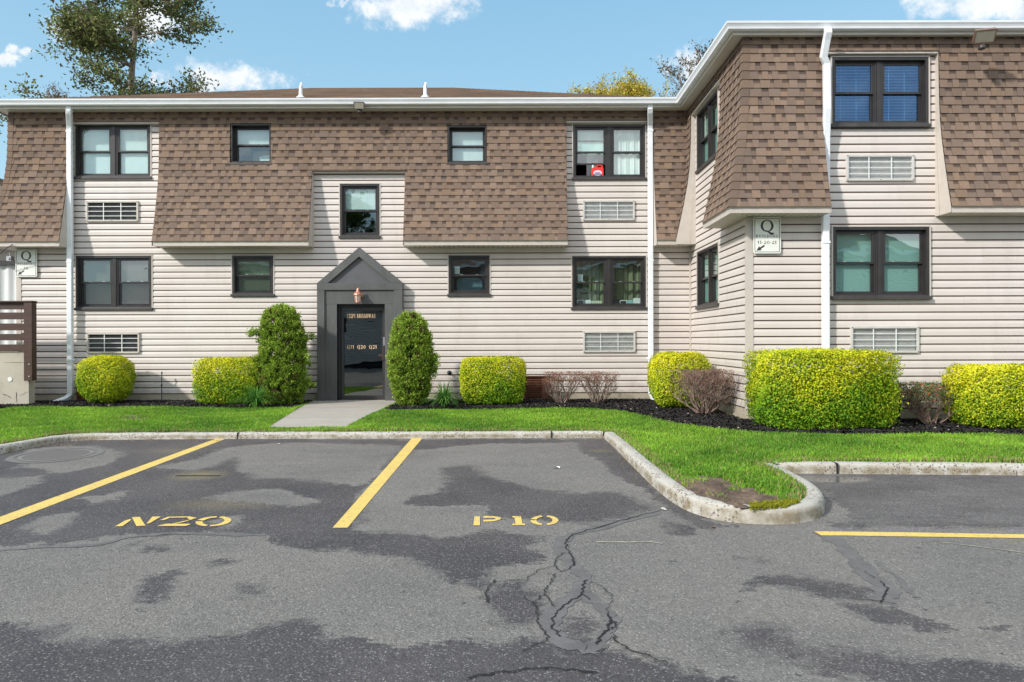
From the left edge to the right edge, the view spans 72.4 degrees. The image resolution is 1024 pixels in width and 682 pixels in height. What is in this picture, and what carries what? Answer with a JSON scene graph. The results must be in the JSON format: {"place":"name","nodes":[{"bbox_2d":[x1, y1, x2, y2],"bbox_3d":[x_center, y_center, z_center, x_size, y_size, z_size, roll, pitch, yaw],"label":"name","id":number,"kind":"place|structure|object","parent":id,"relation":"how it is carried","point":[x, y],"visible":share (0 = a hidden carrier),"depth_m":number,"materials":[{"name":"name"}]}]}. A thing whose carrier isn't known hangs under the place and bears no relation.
{"place":"outdoors","nodes":[
{"label":"outdoors","id":0,"kind":"place"},
{"bbox_2d":[0,178,6,236],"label":"neighbor building","id":1,"kind":"structure","parent":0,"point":[1,182],"depth_m":28.76,"materials":[{"name":"plastic"}]},
{"bbox_2d":[176,475,220,475],"bbox_3d":[-3.362,1.443,7.500,0.470,0.004,0.036,0,0,0],"label":"drain slot","id":2,"kind":"object","parent":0,"point":[198,475],"visible":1,"depth_m":7.50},
{"bbox_2d":[270,400,395,427],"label":"path","id":3,"kind":"structure","parent":0,"point":[341,413],"depth_m":12.33,"materials":[{"name":"concrete"}]},
{"bbox_2d":[0,398,1023,500],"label":"lawn","id":4,"kind":"structure","parent":0,"point":[680,466],"depth_m":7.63,"materials":[{"name":"plant"}]},
{"bbox_2d":[0,351,34,404],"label":"patio wall","id":5,"kind":"structure","parent":4,"relation":"on","point":[15,388],"depth_m":13.85,"materials":[{"name":"concrete"}]},
{"bbox_2d":[0,301,36,380],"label":"balcony railing","id":6,"kind":"object","parent":5,"relation":"on","point":[28,326],"visible":1,"depth_m":13.81,"materials":[{"name":"brown wood"}]},
{"bbox_2d":[121,415,146,420],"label":"bare dirt","id":7,"kind":"structure","parent":4,"relation":"on","point":[134,417],"depth_m":11.74,"materials":[{"name":"brown soil"}]},
{"bbox_2d":[0,20,1023,418],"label":"apartment building","id":8,"kind":"structure","parent":4,"relation":"on","point":[876,166],"depth_m":14.56,"materials":[{"name":"plastic"}]},
{"bbox_2d":[0,260,15,343],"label":"patio door","id":9,"kind":"structure","parent":8,"relation":"in","point":[7,268],"depth_m":15.73,"materials":[{"name":"white metal"}]},
{"bbox_2d":[6,252,13,260],"bbox_3d":[-10.959,-1.840,15.277,0.100,0.183,0.120,0,0,0],"label":"patio camera","id":10,"kind":"object","parent":8,"relation":"hanging from","point":[9,258],"visible":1,"depth_m":15.24,"materials":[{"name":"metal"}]},
{"bbox_2d":[15,249,36,276],"bbox_3d":[-10.186,-1.640,14.678,0.451,0.587,0.008,0,0,0],"label":"wall sign","id":11,"kind":"object","parent":8,"relation":"attached to","point":[25,262],"visible":1,"depth_m":14.68,"materials":[{"name":"white plastic"}]},
{"bbox_2d":[73,125,151,178],"bbox_3d":[-8.389,-3.993,14.793,1.639,1.182,0.227,0,0,0],"label":"window","id":12,"kind":"structure","parent":8,"relation":"in","point":[100,151],"depth_m":14.84,"materials":[{"name":"glass"}]},
{"bbox_2d":[74,255,152,309],"bbox_3d":[-8.370,-1.229,14.793,1.649,1.172,0.227,0,0,0],"label":"window","id":13,"kind":"structure","parent":8,"relation":"in","point":[102,282],"depth_m":14.85,"materials":[{"name":"glass"}]},
{"bbox_2d":[229,124,271,166],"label":"window","id":14,"kind":"structure","parent":8,"relation":"in","point":[259,135],"depth_m":14.77,"materials":[{"name":"brown metal"}]},
{"bbox_2d":[230,254,274,296],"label":"window","id":15,"kind":"structure","parent":8,"relation":"in","point":[252,275],"depth_m":14.80,"materials":[{"name":"glass"}]},
{"bbox_2d":[253,151,268,160],"bbox_3d":[-5.375,-3.962,15.097,0.376,0.235,0.120,0,0,0],"label":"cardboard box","id":16,"kind":"object","parent":8,"relation":"in","point":[257,155],"visible":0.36,"depth_m":15.04,"materials":[{"name":"white cardboard"}]},
{"bbox_2d":[260,157,268,160],"bbox_3d":[-5.287,-3.880,15.002,0.236,0.138,0.030,0,0,0],"label":"plastic tub","id":17,"kind":"object","parent":8,"relation":"on","point":[264,158],"visible":0.43,"depth_m":14.99,"materials":[{"name":"white plastic"}]},
{"bbox_2d":[353,288,362,302],"bbox_3d":[-3.181,-0.943,14.454,0.190,0.322,0.225,0,0,0],"label":"wall lantern","id":18,"kind":"object","parent":8,"relation":"attached to","point":[358,295],"depth_m":14.39,"materials":[{"name":"orange metal"}]},
{"bbox_2d":[354,102,363,113],"bbox_3d":[-3.106,-4.753,14.261,0.211,0.210,0.168,0,0,0],"label":"flood light","id":19,"kind":"object","parent":8,"relation":"attached to","point":[359,106],"visible":1,"depth_m":14.21,"materials":[{"name":"beige plastic"}]},
{"bbox_2d":[338,183,380,238],"bbox_3d":[-3.199,-2.741,14.793,0.892,1.172,0.227,0,0,0],"label":"window","id":20,"kind":"structure","parent":8,"relation":"in","point":[351,195],"depth_m":14.77,"materials":[{"name":"brown metal"}]},
{"bbox_2d":[341,307,384,399],"bbox_3d":[-3.124,0.274,14.715,0.933,1.978,0.105,0,0,0],"label":"door","id":21,"kind":"structure","parent":8,"relation":"in","point":[362,328],"depth_m":14.74,"materials":[{"name":"glass"}]},
{"bbox_2d":[455,267,459,273],"bbox_3d":[-1.165,-1.501,14.858,0.106,0.159,0.003,0,0,0],"label":"paper note","id":22,"kind":"object","parent":8,"relation":"attached to","point":[457,270],"visible":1,"depth_m":14.86,"materials":[{"name":"paper"}]},
{"bbox_2d":[446,126,487,164],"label":"window","id":23,"kind":"structure","parent":8,"relation":"in","point":[467,145],"depth_m":14.84,"materials":[{"name":"glass"}]},
{"bbox_2d":[447,254,490,296],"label":"window","id":24,"kind":"structure","parent":8,"relation":"in","point":[452,257],"depth_m":14.72,"materials":[{"name":"brown metal"}]},
{"bbox_2d":[456,278,482,289],"bbox_3d":[-0.917,-1.208,15.112,0.583,0.318,0.090,0,0,0],"label":"chair back","id":25,"kind":"object","parent":8,"relation":"in","point":[469,283],"visible":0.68,"depth_m":15.07,"materials":[{"name":"blue fabric"}]},
{"bbox_2d":[578,274,582,281],"bbox_3d":[1.447,-1.329,14.858,0.107,0.170,0.003,0,0,0],"label":"paper note","id":26,"kind":"object","parent":8,"relation":"attached to","point":[580,277],"visible":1,"depth_m":14.86,"materials":[{"name":"white paper"}]},
{"bbox_2d":[591,165,603,175],"bbox_3d":[1.806,-3.583,14.808,0.254,0.270,0.098,0,0,0],"label":"detergent jug","id":27,"kind":"object","parent":8,"relation":"on","point":[597,170],"visible":0.94,"depth_m":14.77,"materials":[{"name":"red plastic"}]},
{"bbox_2d":[572,123,646,179],"bbox_3d":[2.042,-3.978,14.866,1.576,1.193,0.372,0,0,0],"label":"window","id":28,"kind":"structure","parent":8,"relation":"in","point":[622,146],"depth_m":14.80,"materials":[{"name":"glass"}]},
{"bbox_2d":[571,255,647,309],"bbox_3d":[2.041,-1.231,14.853,1.607,1.151,0.347,0,0,0],"label":"window","id":29,"kind":"structure","parent":8,"relation":"in","point":[606,278],"depth_m":14.80,"materials":[{"name":"brown metal"}]},
{"bbox_2d":[633,298,639,302],"bbox_3d":[2.674,-0.823,14.913,0.182,0.181,0.012,0,0,0],"label":"greeting card","id":30,"kind":"object","parent":8,"relation":"on","point":[636,300],"visible":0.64,"depth_m":14.91,"materials":[{"name":"white paper"}]},
{"bbox_2d":[695,87,718,173],"bbox_3d":[3.822,-3.993,13.445,0.235,1.217,1.510,0,0,0],"label":"window","id":31,"kind":"structure","parent":8,"relation":"in","point":[707,118],"depth_m":13.54,"materials":[{"name":"glass"}]},
{"bbox_2d":[695,241,719,309],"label":"window","id":32,"kind":"structure","parent":8,"relation":"in","point":[707,258],"depth_m":13.45,"materials":[{"name":"glass"}]},
{"bbox_2d":[753,217,780,252],"bbox_3d":[4.059,-1.684,11.141,0.438,0.581,0.008,0,0,0],"label":"wall sign","id":33,"kind":"object","parent":8,"relation":"attached to","point":[766,234],"visible":1,"depth_m":11.14,"materials":[{"name":"white plastic"}]},
{"bbox_2d":[830,55,931,127],"bbox_3d":[5.867,-3.974,11.243,1.596,1.141,0.255,0,0,0],"label":"window","id":34,"kind":"structure","parent":8,"relation":"in","point":[876,64],"depth_m":11.22,"materials":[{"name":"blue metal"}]},
{"bbox_2d":[830,225,932,299],"bbox_3d":[5.882,-1.250,11.243,1.596,1.181,0.255,0,0,0],"label":"window","id":35,"kind":"structure","parent":8,"relation":"in","point":[869,262],"depth_m":11.27,"materials":[{"name":"glass"}]},
{"bbox_2d":[972,27,997,49],"bbox_3d":[7.172,-4.593,10.639,0.290,0.285,0.214,0,0,14],"label":"flood light","id":36,"kind":"object","parent":8,"relation":"attached to","point":[982,36],"visible":1,"depth_m":10.61,"materials":[{"name":"brown metal"}]},
{"bbox_2d":[383,398,1023,434],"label":"mulch bed","id":37,"kind":"object","parent":4,"relation":"on","point":[731,420],"visible":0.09,"depth_m":11.08,"materials":[{"name":"black wood"}]},
{"bbox_2d":[385,310,441,405],"bbox_3d":[-1.960,0.327,13.602,0.997,1.884,0.984,0,0,-32],"label":"evergreen shrub","id":38,"kind":"object","parent":37,"relation":"on","point":[413,363],"visible":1,"depth_m":13.34,"materials":[{"name":"green plant"}]},
{"bbox_2d":[424,380,469,406],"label":"daylily clump","id":39,"kind":"object","parent":37,"relation":"on","point":[443,398],"visible":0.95,"depth_m":13.00,"materials":[{"name":"green plant"}]},
{"bbox_2d":[458,355,527,404],"bbox_3d":[-0.369,0.771,13.824,1.396,0.999,1.018,0,0,0],"label":"clipped shrub","id":40,"kind":"object","parent":37,"relation":"on","point":[487,388],"visible":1,"depth_m":13.45,"materials":[{"name":"green plant"}]},
{"bbox_2d":[543,371,580,402],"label":"bare shrub","id":41,"kind":"object","parent":37,"relation":"on","point":[553,383],"visible":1,"depth_m":13.84,"materials":[{"name":"brown plant"}]},
{"bbox_2d":[576,371,618,402],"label":"bare shrub","id":42,"kind":"object","parent":37,"relation":"on","point":[592,392],"visible":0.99,"depth_m":13.83,"materials":[{"name":"brown plant"}]},
{"bbox_2d":[646,350,710,407],"bbox_3d":[3.099,0.717,13.054,1.151,1.105,1.086,0,0,0],"label":"clipped shrub","id":43,"kind":"object","parent":37,"relation":"on","point":[660,389],"visible":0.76,"depth_m":12.72,"materials":[{"name":"green plant"}]},
{"bbox_2d":[668,368,742,413],"bbox_3d":[3.301,0.869,12.183,1.130,0.788,1.773,0,0,0],"label":"bare shrub","id":44,"kind":"object","parent":37,"relation":"on","point":[699,380],"visible":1,"depth_m":11.82,"materials":[{"name":"brown plant"}]},
{"bbox_2d":[738,346,909,429],"bbox_3d":[4.577,0.691,10.426,2.177,1.255,1.240,0,0,0],"label":"clipped shrub","id":45,"kind":"object","parent":37,"relation":"on","point":[766,386],"visible":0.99,"depth_m":9.97,"materials":[{"name":"green plant"}]},
{"bbox_2d":[893,380,974,423],"bbox_3d":[6.329,0.942,10.764,1.094,0.660,1.407,0,0,0],"label":"sparse shrub","id":46,"kind":"object","parent":37,"relation":"on","point":[929,389],"visible":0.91,"depth_m":10.56,"materials":[{"name":"brown plant"}]},
{"bbox_2d":[938,361,1023,429],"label":"clipped shrub","id":47,"kind":"object","parent":37,"relation":"on","point":[1004,391],"visible":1,"depth_m":10.00,"materials":[{"name":"green plant"}]},
{"bbox_2d":[677,476,783,507],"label":"bare dirt","id":48,"kind":"structure","parent":4,"relation":"on","point":[740,497],"depth_m":6.13,"materials":[{"name":"brown soil"}]},
{"bbox_2d":[749,497,800,510],"bbox_3d":[2.147,1.341,5.734,0.517,0.084,0.206,0,0,-9],"label":"moss patch","id":49,"kind":"object","parent":48,"relation":"on","point":[775,503],"visible":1,"depth_m":5.70,"materials":[{"name":"green plant"}]},
{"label":"mulch bed","id":50,"kind":"structure","parent":4,"relation":"on","visible":0},
{"bbox_2d":[73,354,137,403],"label":"clipped shrub","id":51,"kind":"object","parent":50,"relation":"on","point":[114,389],"visible":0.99,"depth_m":13.81,"materials":[{"name":"green plant"}]},
{"bbox_2d":[0,399,314,407],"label":"mulch chips","id":52,"kind":"object","parent":50,"relation":"on","point":[143,403],"visible":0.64,"depth_m":13.74,"materials":[{"name":"black wood"}]},
{"bbox_2d":[161,372,162,399],"bbox_3d":[-7.281,0.988,14.550,0.037,0.704,0.037,0,0,23],"label":"pipe stake","id":53,"kind":"object","parent":50,"relation":"on","point":[161,385],"visible":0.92,"depth_m":14.54,"materials":[{"name":"grey metal"}]},
{"bbox_2d":[189,356,259,404],"bbox_3d":[-5.609,0.787,13.982,1.418,0.989,1.004,0,0,0],"label":"clipped shrub","id":54,"kind":"object","parent":50,"relation":"on","point":[207,381],"visible":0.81,"depth_m":13.61,"materials":[{"name":"green plant"}]},
{"bbox_2d":[225,380,286,407],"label":"daylily clump","id":55,"kind":"object","parent":50,"relation":"on","point":[255,398],"visible":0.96,"depth_m":13.11,"materials":[{"name":"green plant"}]},
{"bbox_2d":[246,302,316,404],"bbox_3d":[-4.541,0.237,13.900,1.187,2.069,1.103,0,0,37],"label":"evergreen shrub","id":56,"kind":"object","parent":50,"relation":"on","point":[293,337],"visible":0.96,"depth_m":13.68,"materials":[{"name":"green plant"}]},
{"bbox_2d":[0,432,1023,681],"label":"parking lot","id":57,"kind":"structure","parent":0,"point":[400,572],"depth_m":4.54,"materials":[{"name":"grey asphalt"}]},
{"bbox_2d":[5,447,104,462],"bbox_3d":[-5.679,1.419,8.729,1.040,0.024,1.040,0,0,0],"label":"manhole cover","id":58,"kind":"object","parent":57,"relation":"on","point":[56,455],"visible":1,"depth_m":8.69,"materials":[{"name":"metal"}]},
{"bbox_2d":[42,81,80,97],"bbox_3d":[-19.503,-4.679,30.047,2.481,12.802,1.744,0,0,0],"label":"thin tree","id":59,"kind":"object","parent":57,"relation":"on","point":[55,95],"visible":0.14,"depth_m":29.72,"materials":[{"name":"grey plant"}]},
{"bbox_2d":[0,439,222,524],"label":"stall line","id":60,"kind":"object","parent":57,"relation":"on","point":[36,507],"visible":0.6,"depth_m":6.96,"materials":[{"name":"yellow paint"}]},
{"bbox_2d":[0,0,232,142],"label":"tree","id":61,"kind":"object","parent":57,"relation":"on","point":[87,31],"visible":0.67,"depth_m":32.09,"materials":[{"name":"green plant"}]},
{"bbox_2d":[53,439,230,445],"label":"leaf litter","id":62,"kind":"object","parent":57,"relation":"on","point":[122,441],"visible":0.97,"depth_m":9.77,"materials":[{"name":"brown plant"}]},
{"bbox_2d":[116,516,230,525],"bbox_3d":[-2.746,1.479,5.746,0.884,0.007,0.294,0,0,0],"label":"stall number","id":63,"kind":"object","parent":57,"relation":"on","point":[138,521],"visible":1,"depth_m":5.74,"materials":[{"name":"yellow paint"}]},
{"bbox_2d":[0,431,602,453],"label":"curb","id":64,"kind":"structure","parent":57,"relation":"on","point":[18,445],"depth_m":9.95,"materials":[{"name":"concrete"}]},
{"bbox_2d":[237,431,838,473],"bbox_3d":[0.016,1.364,9.452,7.837,0.144,1.530,0,0,18],"label":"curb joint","id":65,"kind":"object","parent":64,"relation":"on","point":[837,468],"visible":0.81,"depth_m":7.52,"materials":[{"name":"grey concrete"}]},
{"bbox_2d":[333,438,421,527],"bbox_3d":[-1.348,1.430,7.779,0.152,0.102,4.452,0,0,0],"label":"stall line","id":66,"kind":"object","parent":57,"relation":"on","point":[350,515],"visible":1,"depth_m":6.95,"materials":[{"name":"yellow paint"}]},
{"bbox_2d":[0,512,917,653],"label":"crack sealer band","id":67,"kind":"object","parent":57,"relation":"on","point":[858,564],"visible":1,"depth_m":4.32,"materials":[{"name":"grey asphalt"}]},
{"bbox_2d":[121,510,888,678],"bbox_3d":[-0.217,1.497,4.468,4.985,0.064,2.644,0,0,-9],"label":"pavement crack","id":68,"kind":"object","parent":57,"relation":"on","point":[615,622],"visible":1,"depth_m":3.84,"materials":[{"name":"black asphalt"}]},
{"bbox_2d":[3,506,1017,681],"bbox_3d":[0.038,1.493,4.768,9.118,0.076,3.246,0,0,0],"label":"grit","id":69,"kind":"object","parent":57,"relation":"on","point":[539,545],"visible":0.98,"depth_m":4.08,"materials":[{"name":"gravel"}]},
{"bbox_2d":[474,515,557,524],"bbox_3d":[0.033,1.472,5.749,0.696,0.007,0.288,0,0,0],"label":"stall number","id":70,"kind":"object","parent":57,"relation":"on","point":[518,520],"visible":1,"depth_m":5.75,"materials":[{"name":"yellow paint"}]},
{"bbox_2d":[603,432,824,524],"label":"curb","id":71,"kind":"structure","parent":57,"relation":"on","point":[810,506],"depth_m":5.95,"materials":[{"name":"concrete"}]},
{"bbox_2d":[596,541,1019,551],"bbox_3d":[2.119,1.483,5.138,2.991,0.006,0.211,0,0,5],"label":"faded line","id":72,"kind":"object","parent":57,"relation":"on","point":[661,543],"visible":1,"depth_m":5.18,"materials":[{"name":"paint"}]},
{"bbox_2d":[773,461,1023,474],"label":"curb","id":73,"kind":"structure","parent":57,"relation":"on","point":[927,468],"depth_m":7.50,"materials":[{"name":"concrete"}]},
{"bbox_2d":[815,531,1023,537],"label":"stall line","id":74,"kind":"object","parent":57,"relation":"on","point":[917,534],"visible":1,"depth_m":5.33,"materials":[{"name":"yellow paint"}]},
{"bbox_2d":[0,0,1023,178],"label":"sky","id":75,"kind":"structure","parent":0,"point":[515,45],"materials":[{"name":"blue"}]},
{"bbox_2d":[567,70,620,94],"bbox_3d":[4.547,-6.003,35.619,4.152,15.332,4.235,0,0,18],"label":"yellow tree","id":76,"kind":"object","parent":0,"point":[600,91],"visible":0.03,"depth_m":35.48,"materials":[{"name":"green plant"}]},
{"bbox_2d":[602,65,675,96],"bbox_3d":[6.606,-5.997,35.253,5.276,15.321,4.574,0,0,0],"label":"yellow tree","id":77,"kind":"object","parent":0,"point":[635,87],"visible":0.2,"depth_m":34.44,"materials":[{"name":"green plant"}]},
{"bbox_2d":[650,38,713,96],"bbox_3d":[7.585,-5.665,29.820,3.651,14.640,3.685,0,0,-33],"label":"budding tree","id":78,"kind":"object","parent":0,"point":[689,63],"visible":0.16,"depth_m":29.71,"materials":[{"name":"brown plant"}]}
]}

